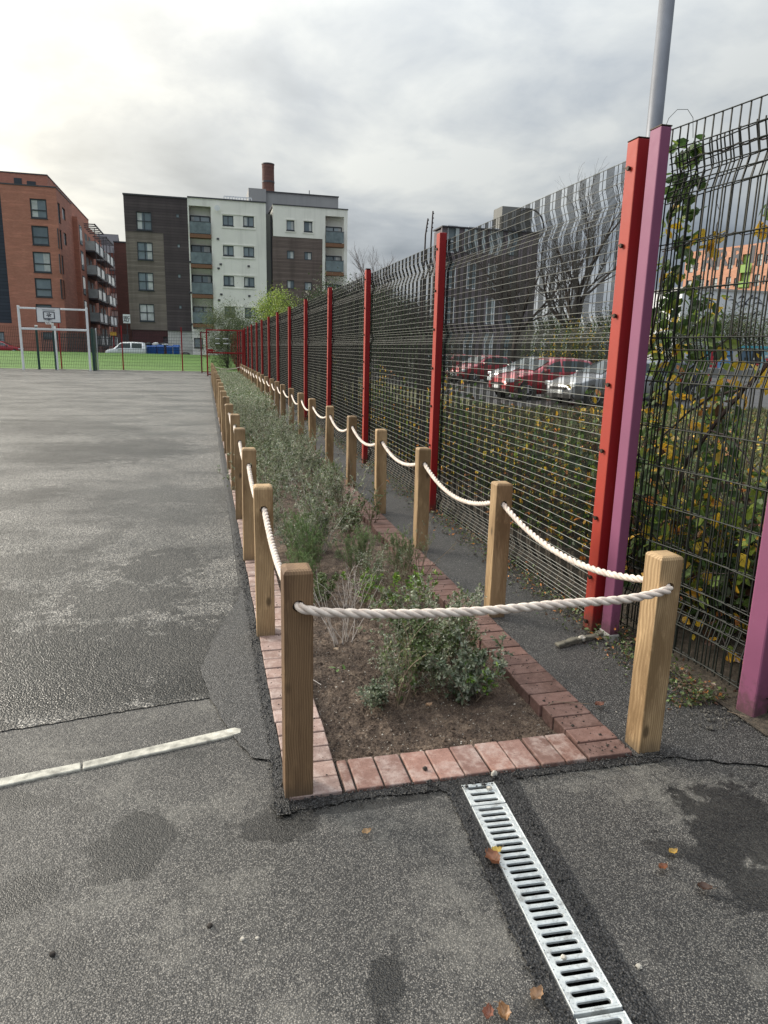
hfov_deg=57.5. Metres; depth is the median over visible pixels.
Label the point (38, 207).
window
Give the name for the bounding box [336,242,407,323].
bare tree
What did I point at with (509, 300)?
bare tree
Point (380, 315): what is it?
evergreen tree
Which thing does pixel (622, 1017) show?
drain grate
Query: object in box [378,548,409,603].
wispy shrub
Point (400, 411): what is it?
bramble bush
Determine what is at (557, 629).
path gravel
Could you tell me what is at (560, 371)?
parked car
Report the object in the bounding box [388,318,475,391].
evergreen tree
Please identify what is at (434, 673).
grey green shrub
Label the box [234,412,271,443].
grey green shrub
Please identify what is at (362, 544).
feathery shrub
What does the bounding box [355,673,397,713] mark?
shrub
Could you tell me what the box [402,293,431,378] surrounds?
bare tree
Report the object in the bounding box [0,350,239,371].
playing field
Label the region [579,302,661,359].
background bush
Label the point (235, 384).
ground cover
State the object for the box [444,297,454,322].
window
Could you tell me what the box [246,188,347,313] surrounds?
apartment building
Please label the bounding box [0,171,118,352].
apartment building
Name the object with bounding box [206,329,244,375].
gate
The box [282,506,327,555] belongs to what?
grey green shrub
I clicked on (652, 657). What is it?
wooden post
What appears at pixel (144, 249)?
window
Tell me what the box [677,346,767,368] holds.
hoarding
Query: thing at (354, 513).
leafy shrub
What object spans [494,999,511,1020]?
fallen leaf
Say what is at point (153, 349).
wheeled bin
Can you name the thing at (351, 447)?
wooden post
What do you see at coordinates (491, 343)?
window
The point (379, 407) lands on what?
bramble bush
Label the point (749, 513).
bramble bush
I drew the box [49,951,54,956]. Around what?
soil lump
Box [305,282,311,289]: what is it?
window
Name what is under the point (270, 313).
lime green tree
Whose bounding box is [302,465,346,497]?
grey green shrub
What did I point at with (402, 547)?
feathery shrub
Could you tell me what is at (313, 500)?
grey green shrub
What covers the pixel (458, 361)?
parked car
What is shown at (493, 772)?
stone
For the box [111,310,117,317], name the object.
window
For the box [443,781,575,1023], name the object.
drain surround
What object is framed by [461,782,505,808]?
drain grate
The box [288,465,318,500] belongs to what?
grey green shrub
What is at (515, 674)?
dirt specks
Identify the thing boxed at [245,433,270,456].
grey green shrub
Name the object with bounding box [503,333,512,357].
window
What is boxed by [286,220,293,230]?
window
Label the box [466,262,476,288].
window
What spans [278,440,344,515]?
grey green shrub
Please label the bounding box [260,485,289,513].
grey green shrub
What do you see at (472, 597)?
grey green shrub
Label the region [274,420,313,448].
grey green shrub
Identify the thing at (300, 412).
wooden post
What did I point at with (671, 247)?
fence
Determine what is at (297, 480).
grey green shrub
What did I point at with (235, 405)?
grey green shrub
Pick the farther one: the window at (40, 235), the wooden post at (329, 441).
the window at (40, 235)
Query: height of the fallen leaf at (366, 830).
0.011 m
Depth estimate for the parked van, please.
67.03 m
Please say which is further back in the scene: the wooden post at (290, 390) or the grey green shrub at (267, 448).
the wooden post at (290, 390)
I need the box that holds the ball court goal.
[17,305,98,370]
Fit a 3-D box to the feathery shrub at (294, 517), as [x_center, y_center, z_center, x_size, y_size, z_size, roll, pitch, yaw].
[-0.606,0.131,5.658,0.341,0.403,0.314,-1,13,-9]
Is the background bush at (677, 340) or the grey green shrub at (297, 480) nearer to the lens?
the grey green shrub at (297, 480)
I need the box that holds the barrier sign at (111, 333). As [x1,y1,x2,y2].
[110,332,116,346]
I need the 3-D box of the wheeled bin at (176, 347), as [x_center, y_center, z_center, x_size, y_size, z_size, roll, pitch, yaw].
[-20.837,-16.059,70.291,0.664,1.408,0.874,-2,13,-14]
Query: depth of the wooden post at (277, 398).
16.12 m
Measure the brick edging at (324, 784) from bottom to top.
0.089 m
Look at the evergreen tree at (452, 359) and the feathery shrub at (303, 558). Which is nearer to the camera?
the feathery shrub at (303, 558)
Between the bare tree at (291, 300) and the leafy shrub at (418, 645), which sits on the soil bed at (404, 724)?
the leafy shrub at (418, 645)
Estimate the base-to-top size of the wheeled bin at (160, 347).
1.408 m
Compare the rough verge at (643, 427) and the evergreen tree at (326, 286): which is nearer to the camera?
the rough verge at (643, 427)
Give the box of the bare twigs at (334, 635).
[313,574,381,646]
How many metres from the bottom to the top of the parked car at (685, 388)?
1.530 m
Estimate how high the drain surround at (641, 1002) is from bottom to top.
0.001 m
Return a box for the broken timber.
[555,630,603,646]
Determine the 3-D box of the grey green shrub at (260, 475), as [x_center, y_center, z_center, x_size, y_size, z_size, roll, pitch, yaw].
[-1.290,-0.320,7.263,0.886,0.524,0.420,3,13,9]
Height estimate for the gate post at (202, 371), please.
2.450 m
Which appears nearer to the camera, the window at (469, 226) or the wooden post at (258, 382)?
the wooden post at (258, 382)
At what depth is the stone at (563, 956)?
1.86 m
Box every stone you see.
[491,770,496,777]
[560,954,566,959]
[635,963,641,969]
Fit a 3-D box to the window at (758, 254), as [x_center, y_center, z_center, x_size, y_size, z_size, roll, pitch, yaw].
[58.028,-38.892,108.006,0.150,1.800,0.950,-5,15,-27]
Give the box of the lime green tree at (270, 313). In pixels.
[241,281,303,326]
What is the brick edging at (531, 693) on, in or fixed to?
on the joint bedding
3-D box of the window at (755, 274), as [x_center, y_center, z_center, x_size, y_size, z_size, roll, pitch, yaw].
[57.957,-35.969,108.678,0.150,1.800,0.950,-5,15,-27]
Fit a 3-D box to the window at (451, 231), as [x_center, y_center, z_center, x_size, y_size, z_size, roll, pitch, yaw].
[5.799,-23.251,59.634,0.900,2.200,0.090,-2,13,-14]
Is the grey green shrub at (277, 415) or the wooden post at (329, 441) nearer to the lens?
the wooden post at (329, 441)
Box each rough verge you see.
[274,370,767,735]
[529,408,767,454]
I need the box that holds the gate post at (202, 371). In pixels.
[200,332,210,372]
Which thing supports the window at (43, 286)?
in the apartment building at (53, 253)
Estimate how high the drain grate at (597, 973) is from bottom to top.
0.041 m
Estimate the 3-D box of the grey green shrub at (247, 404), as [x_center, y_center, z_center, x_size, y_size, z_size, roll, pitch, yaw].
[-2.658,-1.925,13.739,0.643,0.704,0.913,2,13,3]
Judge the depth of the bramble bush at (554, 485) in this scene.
5.59 m
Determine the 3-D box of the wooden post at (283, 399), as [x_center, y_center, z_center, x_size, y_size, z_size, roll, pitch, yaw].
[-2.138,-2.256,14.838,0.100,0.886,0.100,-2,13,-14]
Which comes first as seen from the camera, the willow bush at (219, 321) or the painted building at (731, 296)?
the willow bush at (219, 321)
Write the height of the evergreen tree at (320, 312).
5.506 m
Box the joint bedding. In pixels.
[217,413,587,793]
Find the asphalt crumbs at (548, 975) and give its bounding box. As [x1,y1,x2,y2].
[444,781,660,1023]
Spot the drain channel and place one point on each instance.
(593, 1004)
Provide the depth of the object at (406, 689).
3.21 m
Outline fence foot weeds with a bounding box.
[294,412,735,709]
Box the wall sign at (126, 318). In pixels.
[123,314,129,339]
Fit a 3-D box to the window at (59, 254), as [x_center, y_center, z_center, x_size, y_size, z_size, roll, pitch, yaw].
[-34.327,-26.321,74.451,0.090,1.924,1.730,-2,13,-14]
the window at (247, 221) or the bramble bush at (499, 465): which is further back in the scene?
the window at (247, 221)
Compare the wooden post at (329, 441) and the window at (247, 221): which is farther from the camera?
the window at (247, 221)
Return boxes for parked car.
[0,341,23,350]
[445,355,512,382]
[446,354,470,363]
[487,357,589,399]
[488,356,542,375]
[546,359,681,406]
[647,359,711,400]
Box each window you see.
[0,332,4,341]
[29,198,47,219]
[31,225,48,245]
[33,252,51,273]
[35,278,52,297]
[36,304,51,319]
[44,332,56,339]
[57,202,60,223]
[57,228,61,249]
[59,254,63,273]
[60,279,64,298]
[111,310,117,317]
[136,211,151,230]
[137,242,153,260]
[138,272,153,290]
[139,304,154,321]
[190,215,210,234]
[191,245,210,264]
[192,275,211,294]
[193,306,211,323]
[194,338,203,348]
[222,215,233,226]
[223,245,233,255]
[223,276,234,286]
[243,216,253,227]
[243,247,254,257]
[244,277,254,287]
[244,308,255,318]
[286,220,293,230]
[287,250,293,258]
[287,280,293,288]
[304,221,312,232]
[304,252,311,259]
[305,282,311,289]
[325,226,341,243]
[325,255,341,271]
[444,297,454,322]
[445,261,455,287]
[447,225,456,252]
[463,332,472,354]
[465,297,474,323]
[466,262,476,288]
[468,226,477,253]
[483,332,493,354]
[485,298,494,323]
[487,263,496,289]
[489,228,498,254]
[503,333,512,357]
[505,311,513,324]
[510,229,518,256]
[754,274,759,285]
[756,254,762,265]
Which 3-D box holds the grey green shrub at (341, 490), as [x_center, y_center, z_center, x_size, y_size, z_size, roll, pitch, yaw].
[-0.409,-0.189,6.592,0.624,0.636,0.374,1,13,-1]
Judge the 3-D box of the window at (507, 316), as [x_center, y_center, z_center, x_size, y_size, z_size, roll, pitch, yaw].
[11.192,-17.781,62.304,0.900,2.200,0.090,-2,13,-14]
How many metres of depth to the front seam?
2.60 m
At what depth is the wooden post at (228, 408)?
9.06 m
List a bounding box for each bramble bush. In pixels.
[332,353,407,415]
[350,376,419,425]
[371,365,475,459]
[395,397,492,462]
[401,374,566,494]
[450,410,592,511]
[503,419,662,544]
[523,381,767,628]
[536,363,764,676]
[568,405,767,630]
[710,440,761,522]
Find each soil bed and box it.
[274,543,441,616]
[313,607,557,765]
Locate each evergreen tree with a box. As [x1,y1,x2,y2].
[209,313,251,356]
[234,291,296,332]
[264,285,372,372]
[297,265,385,368]
[318,308,391,381]
[359,268,410,368]
[361,284,430,378]
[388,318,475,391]
[399,294,450,350]
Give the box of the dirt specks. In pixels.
[252,542,626,785]
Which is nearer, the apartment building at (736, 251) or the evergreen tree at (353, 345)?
the evergreen tree at (353, 345)
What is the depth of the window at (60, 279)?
74.28 m
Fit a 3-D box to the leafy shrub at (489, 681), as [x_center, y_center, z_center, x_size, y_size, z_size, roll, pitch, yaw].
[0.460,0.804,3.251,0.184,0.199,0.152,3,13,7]
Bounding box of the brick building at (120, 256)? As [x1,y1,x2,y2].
[113,241,132,341]
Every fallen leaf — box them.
[362,827,372,832]
[482,1002,493,1018]
[485,848,506,869]
[491,846,502,851]
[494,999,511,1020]
[530,985,543,999]
[595,701,603,705]
[658,861,667,868]
[669,848,677,853]
[697,881,716,889]
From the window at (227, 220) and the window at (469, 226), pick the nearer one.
the window at (469, 226)
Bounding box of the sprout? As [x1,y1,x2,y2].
[329,664,366,685]
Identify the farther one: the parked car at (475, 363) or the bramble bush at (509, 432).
the parked car at (475, 363)
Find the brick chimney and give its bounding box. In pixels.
[261,162,274,190]
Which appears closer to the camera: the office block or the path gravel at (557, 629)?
the path gravel at (557, 629)
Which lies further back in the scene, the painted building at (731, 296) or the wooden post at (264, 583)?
the painted building at (731, 296)
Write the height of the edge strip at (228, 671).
0.001 m
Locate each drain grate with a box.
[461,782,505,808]
[472,803,621,1020]
[576,1011,631,1023]
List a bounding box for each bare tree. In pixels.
[266,285,333,313]
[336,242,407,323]
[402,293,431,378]
[464,235,607,361]
[509,158,624,357]
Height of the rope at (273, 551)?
0.118 m
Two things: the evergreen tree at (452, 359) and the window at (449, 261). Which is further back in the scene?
the window at (449, 261)
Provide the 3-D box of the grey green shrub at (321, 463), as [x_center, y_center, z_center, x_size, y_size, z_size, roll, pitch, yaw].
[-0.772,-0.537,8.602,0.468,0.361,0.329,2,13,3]
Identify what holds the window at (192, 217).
in the apartment building at (227, 247)
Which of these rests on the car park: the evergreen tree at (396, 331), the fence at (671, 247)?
the evergreen tree at (396, 331)
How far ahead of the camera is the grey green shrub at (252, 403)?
14.47 m
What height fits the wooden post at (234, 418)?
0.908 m
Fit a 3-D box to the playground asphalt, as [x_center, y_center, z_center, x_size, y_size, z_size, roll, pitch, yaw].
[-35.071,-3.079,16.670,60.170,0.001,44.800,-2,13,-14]
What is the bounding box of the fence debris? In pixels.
[371,479,751,729]
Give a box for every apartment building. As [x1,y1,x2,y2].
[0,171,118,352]
[122,193,192,354]
[187,196,266,354]
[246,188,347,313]
[683,242,767,290]
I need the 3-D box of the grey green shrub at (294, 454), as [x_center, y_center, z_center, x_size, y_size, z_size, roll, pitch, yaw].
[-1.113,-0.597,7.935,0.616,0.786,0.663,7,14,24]
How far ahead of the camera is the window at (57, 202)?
74.09 m
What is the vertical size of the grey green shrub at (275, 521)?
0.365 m
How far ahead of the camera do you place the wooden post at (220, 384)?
14.38 m
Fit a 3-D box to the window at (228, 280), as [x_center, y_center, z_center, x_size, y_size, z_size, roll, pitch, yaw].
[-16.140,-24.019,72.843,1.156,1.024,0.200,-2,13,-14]
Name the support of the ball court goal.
on the playground asphalt
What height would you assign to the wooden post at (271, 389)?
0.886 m
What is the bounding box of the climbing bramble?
[642,134,767,504]
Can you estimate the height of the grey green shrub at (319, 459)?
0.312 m
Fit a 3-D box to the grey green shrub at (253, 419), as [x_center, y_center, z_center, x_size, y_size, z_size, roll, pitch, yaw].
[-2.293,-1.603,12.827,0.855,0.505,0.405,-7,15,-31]
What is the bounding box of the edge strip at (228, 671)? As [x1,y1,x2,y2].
[201,376,269,759]
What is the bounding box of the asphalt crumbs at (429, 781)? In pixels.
[234,531,682,811]
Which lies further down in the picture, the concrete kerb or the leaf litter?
the leaf litter
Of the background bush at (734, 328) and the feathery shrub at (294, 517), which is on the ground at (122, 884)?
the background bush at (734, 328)
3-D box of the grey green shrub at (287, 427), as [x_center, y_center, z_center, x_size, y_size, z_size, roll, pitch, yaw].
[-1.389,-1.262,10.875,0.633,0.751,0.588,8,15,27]
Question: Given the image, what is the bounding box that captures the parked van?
[105,342,147,353]
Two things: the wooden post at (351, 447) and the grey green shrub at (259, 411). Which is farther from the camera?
the grey green shrub at (259, 411)
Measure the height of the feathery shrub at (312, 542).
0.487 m
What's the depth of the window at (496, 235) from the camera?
60.52 m
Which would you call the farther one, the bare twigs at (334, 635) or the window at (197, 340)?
the window at (197, 340)
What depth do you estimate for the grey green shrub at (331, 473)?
6.86 m
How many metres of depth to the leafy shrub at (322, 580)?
4.46 m
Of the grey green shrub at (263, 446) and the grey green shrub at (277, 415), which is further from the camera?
the grey green shrub at (277, 415)
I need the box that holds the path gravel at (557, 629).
[366,485,735,732]
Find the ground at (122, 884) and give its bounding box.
[0,358,767,1023]
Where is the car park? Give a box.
[361,369,767,408]
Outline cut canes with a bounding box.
[417,211,433,446]
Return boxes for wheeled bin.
[147,345,156,353]
[157,345,163,353]
[166,346,172,353]
[173,345,179,353]
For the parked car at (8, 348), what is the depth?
69.86 m
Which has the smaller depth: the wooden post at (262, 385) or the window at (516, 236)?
the wooden post at (262, 385)
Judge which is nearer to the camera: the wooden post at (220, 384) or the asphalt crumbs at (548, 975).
the asphalt crumbs at (548, 975)
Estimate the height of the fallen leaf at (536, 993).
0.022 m
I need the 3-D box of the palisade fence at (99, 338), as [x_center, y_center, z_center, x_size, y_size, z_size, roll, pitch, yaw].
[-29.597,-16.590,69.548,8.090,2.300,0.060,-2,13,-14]
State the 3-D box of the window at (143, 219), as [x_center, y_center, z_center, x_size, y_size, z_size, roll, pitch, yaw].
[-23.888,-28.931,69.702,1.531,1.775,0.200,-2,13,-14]
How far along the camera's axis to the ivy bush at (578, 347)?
31.95 m
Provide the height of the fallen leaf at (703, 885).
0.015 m
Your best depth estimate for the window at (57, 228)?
74.41 m
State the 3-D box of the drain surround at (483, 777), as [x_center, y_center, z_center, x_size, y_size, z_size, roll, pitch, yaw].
[0.343,1.006,2.633,0.136,0.001,0.038,-2,13,-14]
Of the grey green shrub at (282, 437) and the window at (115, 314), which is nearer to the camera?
the grey green shrub at (282, 437)
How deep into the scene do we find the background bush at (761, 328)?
62.20 m
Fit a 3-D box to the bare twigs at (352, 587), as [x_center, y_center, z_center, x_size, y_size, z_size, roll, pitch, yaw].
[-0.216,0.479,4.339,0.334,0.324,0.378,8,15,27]
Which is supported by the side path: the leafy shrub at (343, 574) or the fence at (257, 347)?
the fence at (257, 347)
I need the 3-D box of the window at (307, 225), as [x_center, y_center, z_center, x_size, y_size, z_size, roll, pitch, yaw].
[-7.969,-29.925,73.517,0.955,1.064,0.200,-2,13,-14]
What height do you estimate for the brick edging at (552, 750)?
0.090 m
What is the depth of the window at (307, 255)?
74.21 m
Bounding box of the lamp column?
[646,0,674,136]
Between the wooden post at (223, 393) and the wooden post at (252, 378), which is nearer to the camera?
the wooden post at (223, 393)
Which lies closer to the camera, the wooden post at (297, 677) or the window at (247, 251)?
the wooden post at (297, 677)
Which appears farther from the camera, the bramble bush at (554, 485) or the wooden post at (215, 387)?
the wooden post at (215, 387)
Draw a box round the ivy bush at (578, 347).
[523,313,608,361]
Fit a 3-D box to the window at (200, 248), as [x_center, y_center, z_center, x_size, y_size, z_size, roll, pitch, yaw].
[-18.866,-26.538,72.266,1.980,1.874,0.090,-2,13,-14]
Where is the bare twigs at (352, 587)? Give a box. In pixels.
[315,562,383,608]
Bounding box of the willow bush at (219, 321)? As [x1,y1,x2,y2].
[191,295,250,367]
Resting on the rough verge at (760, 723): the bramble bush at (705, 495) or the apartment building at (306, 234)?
the bramble bush at (705, 495)
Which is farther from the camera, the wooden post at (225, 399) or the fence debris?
the wooden post at (225, 399)
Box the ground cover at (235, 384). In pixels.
[217,369,276,416]
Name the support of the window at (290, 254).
in the apartment building at (306, 234)
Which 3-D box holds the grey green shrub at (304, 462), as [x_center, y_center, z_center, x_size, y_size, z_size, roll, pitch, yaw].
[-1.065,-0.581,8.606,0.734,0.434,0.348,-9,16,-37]
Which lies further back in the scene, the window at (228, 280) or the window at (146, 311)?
the window at (228, 280)
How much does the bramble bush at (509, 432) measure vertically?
1.725 m
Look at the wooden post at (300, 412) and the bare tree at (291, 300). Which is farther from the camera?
the bare tree at (291, 300)
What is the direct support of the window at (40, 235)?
in the apartment building at (53, 253)
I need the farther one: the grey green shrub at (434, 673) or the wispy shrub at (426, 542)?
the wispy shrub at (426, 542)
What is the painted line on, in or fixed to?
on the ground at (122, 884)
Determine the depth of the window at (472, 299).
61.38 m
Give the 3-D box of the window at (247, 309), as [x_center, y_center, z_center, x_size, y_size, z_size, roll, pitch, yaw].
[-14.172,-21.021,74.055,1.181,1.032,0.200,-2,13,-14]
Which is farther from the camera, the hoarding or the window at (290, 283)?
the window at (290, 283)
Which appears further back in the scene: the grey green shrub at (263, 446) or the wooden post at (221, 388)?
the wooden post at (221, 388)
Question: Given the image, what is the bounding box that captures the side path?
[269,394,767,765]
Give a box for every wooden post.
[214,373,217,402]
[217,379,220,416]
[218,383,222,423]
[219,386,223,431]
[220,391,226,441]
[222,396,229,453]
[225,404,232,468]
[230,414,239,489]
[234,427,245,519]
[242,447,256,560]
[251,370,253,382]
[253,484,274,636]
[254,371,257,390]
[257,373,260,395]
[260,374,264,400]
[265,376,268,403]
[270,378,273,411]
[275,381,279,416]
[280,384,285,422]
[281,563,312,798]
[288,388,293,430]
[297,393,303,439]
[308,398,315,451]
[325,406,333,465]
[346,416,356,486]
[374,429,386,513]
[413,447,430,550]
[484,481,512,617]
[625,550,683,753]
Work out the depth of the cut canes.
8.24 m
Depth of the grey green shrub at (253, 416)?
12.41 m
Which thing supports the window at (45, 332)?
in the apartment building at (53, 253)
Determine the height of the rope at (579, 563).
0.152 m
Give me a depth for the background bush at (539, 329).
52.80 m
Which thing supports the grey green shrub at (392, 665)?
on the soil bed at (404, 724)
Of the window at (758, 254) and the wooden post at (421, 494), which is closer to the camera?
the wooden post at (421, 494)
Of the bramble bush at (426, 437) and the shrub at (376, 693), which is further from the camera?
the bramble bush at (426, 437)
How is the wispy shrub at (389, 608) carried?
on the soil bed at (404, 724)
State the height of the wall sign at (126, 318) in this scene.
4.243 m
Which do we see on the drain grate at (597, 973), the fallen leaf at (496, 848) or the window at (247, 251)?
the fallen leaf at (496, 848)
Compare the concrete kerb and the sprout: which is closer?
the sprout
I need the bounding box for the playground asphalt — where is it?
[0,368,239,730]
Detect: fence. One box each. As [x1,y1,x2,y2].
[0,323,203,370]
[41,332,128,352]
[230,136,649,631]
[261,115,767,690]
[600,94,767,717]
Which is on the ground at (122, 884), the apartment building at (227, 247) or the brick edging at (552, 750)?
the apartment building at (227, 247)
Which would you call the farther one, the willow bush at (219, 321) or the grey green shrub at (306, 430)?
the willow bush at (219, 321)
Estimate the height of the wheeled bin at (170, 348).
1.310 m
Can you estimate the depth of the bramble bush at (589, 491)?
4.89 m
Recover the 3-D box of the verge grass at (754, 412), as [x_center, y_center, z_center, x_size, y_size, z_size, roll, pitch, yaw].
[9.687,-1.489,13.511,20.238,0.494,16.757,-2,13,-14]
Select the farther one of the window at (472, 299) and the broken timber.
the window at (472, 299)
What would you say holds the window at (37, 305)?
in the apartment building at (53, 253)
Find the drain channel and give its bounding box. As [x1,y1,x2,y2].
[472,793,622,1023]
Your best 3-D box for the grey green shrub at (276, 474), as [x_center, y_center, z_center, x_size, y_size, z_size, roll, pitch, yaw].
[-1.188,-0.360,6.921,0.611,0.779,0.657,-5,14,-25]
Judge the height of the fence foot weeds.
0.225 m
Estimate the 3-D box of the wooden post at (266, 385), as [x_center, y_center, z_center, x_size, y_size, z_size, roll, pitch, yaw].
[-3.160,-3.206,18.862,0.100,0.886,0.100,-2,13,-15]
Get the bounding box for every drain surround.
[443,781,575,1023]
[458,774,491,784]
[491,776,664,1023]
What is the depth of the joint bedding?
2.67 m
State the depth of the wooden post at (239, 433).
6.40 m
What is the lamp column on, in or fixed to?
on the ground at (122, 884)
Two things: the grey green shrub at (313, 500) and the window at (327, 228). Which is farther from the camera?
the window at (327, 228)
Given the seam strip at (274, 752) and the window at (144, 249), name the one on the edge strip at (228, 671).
the seam strip at (274, 752)
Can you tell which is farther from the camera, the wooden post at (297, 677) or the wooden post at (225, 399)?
the wooden post at (225, 399)
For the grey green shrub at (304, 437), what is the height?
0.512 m
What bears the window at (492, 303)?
in the office block
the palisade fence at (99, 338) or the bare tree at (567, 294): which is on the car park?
the bare tree at (567, 294)
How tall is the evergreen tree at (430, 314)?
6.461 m
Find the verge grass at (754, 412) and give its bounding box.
[346,403,767,641]
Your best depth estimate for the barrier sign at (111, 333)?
69.75 m
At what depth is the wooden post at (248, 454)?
5.16 m
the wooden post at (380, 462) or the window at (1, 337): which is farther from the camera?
the window at (1, 337)
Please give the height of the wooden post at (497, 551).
0.886 m
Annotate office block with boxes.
[431,206,543,359]
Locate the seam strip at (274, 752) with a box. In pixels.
[211,382,290,815]
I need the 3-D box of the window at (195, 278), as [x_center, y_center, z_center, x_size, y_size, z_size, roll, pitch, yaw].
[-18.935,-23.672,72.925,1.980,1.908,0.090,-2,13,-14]
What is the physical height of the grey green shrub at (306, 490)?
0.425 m
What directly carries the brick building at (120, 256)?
on the ground at (122, 884)
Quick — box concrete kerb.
[13,368,200,371]
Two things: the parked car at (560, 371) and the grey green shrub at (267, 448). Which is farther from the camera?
the parked car at (560, 371)
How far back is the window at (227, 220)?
71.59 m
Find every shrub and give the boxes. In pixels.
[216,456,302,491]
[227,444,291,488]
[229,398,265,418]
[230,397,266,421]
[233,396,256,424]
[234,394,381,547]
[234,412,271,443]
[236,395,262,415]
[240,411,271,428]
[241,397,268,436]
[241,441,271,473]
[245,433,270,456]
[247,427,281,476]
[250,401,265,420]
[250,428,314,451]
[250,454,298,514]
[251,435,320,470]
[254,403,297,440]
[254,426,287,453]
[255,402,293,432]
[256,399,275,420]
[258,424,321,489]
[258,427,296,443]
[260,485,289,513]
[264,409,289,426]
[273,405,317,445]
[273,495,295,538]
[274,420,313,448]
[274,518,322,549]
[277,434,314,468]
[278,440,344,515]
[278,447,320,479]
[279,507,326,572]
[280,479,327,508]
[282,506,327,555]
[283,441,322,474]
[283,482,360,550]
[285,429,313,451]
[285,540,318,573]
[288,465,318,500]
[289,505,330,548]
[290,460,306,496]
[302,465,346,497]
[305,451,327,472]
[306,456,337,479]
[309,457,370,521]
[310,460,342,489]
[312,571,339,605]
[319,457,368,515]
[320,524,377,576]
[325,491,370,537]
[341,567,375,608]
[352,543,407,596]
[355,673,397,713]
[356,569,469,668]
[359,482,387,526]
[368,618,435,694]
[369,623,492,700]
[374,571,422,608]
[376,620,432,708]
[377,524,435,576]
[377,589,424,648]
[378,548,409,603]
[386,516,456,578]
[387,618,449,683]
[392,564,441,604]
[418,569,488,658]
[418,599,482,666]
[423,627,513,707]
[464,662,500,699]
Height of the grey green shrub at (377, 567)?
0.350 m
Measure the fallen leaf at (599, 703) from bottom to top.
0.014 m
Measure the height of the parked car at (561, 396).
1.530 m
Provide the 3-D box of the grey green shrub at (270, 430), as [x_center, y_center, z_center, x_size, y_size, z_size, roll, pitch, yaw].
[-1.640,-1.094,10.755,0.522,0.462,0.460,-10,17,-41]
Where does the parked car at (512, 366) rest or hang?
on the car park
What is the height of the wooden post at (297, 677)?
0.908 m
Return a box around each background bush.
[496,303,599,358]
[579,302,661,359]
[647,305,726,359]
[682,287,767,349]
[743,297,767,349]
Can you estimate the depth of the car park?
26.34 m
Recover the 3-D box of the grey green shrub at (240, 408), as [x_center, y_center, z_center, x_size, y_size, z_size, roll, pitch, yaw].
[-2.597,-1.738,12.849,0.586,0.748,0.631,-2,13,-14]
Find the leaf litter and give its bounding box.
[316,403,767,670]
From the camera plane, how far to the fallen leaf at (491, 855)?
2.21 m
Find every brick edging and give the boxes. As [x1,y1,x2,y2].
[213,391,341,800]
[255,401,631,761]
[336,733,586,792]
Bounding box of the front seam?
[267,756,666,812]
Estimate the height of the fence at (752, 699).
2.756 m
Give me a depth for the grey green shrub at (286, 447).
8.73 m
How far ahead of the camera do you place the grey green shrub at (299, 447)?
9.44 m
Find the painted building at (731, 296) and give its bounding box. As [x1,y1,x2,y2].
[647,287,767,368]
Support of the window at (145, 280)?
in the apartment building at (157, 247)
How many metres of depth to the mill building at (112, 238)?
115.62 m
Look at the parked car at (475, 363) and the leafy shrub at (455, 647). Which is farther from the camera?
the parked car at (475, 363)
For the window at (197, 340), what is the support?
in the apartment building at (227, 247)
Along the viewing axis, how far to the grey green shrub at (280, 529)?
5.53 m
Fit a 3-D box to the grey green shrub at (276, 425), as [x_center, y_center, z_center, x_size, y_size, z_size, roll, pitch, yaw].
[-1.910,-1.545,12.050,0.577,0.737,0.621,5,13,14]
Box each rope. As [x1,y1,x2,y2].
[228,412,281,580]
[242,367,642,582]
[293,583,672,618]
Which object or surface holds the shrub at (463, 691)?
on the soil bed at (404, 724)
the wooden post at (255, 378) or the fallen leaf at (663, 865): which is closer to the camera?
the fallen leaf at (663, 865)
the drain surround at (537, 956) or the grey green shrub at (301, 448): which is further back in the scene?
the grey green shrub at (301, 448)
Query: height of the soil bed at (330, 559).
0.040 m
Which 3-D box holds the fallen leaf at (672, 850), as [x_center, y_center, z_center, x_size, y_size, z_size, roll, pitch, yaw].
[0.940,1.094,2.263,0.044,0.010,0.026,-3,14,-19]
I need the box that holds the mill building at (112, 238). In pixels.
[96,233,118,336]
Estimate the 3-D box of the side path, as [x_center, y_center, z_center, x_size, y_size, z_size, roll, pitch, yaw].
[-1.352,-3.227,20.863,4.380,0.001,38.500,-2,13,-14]

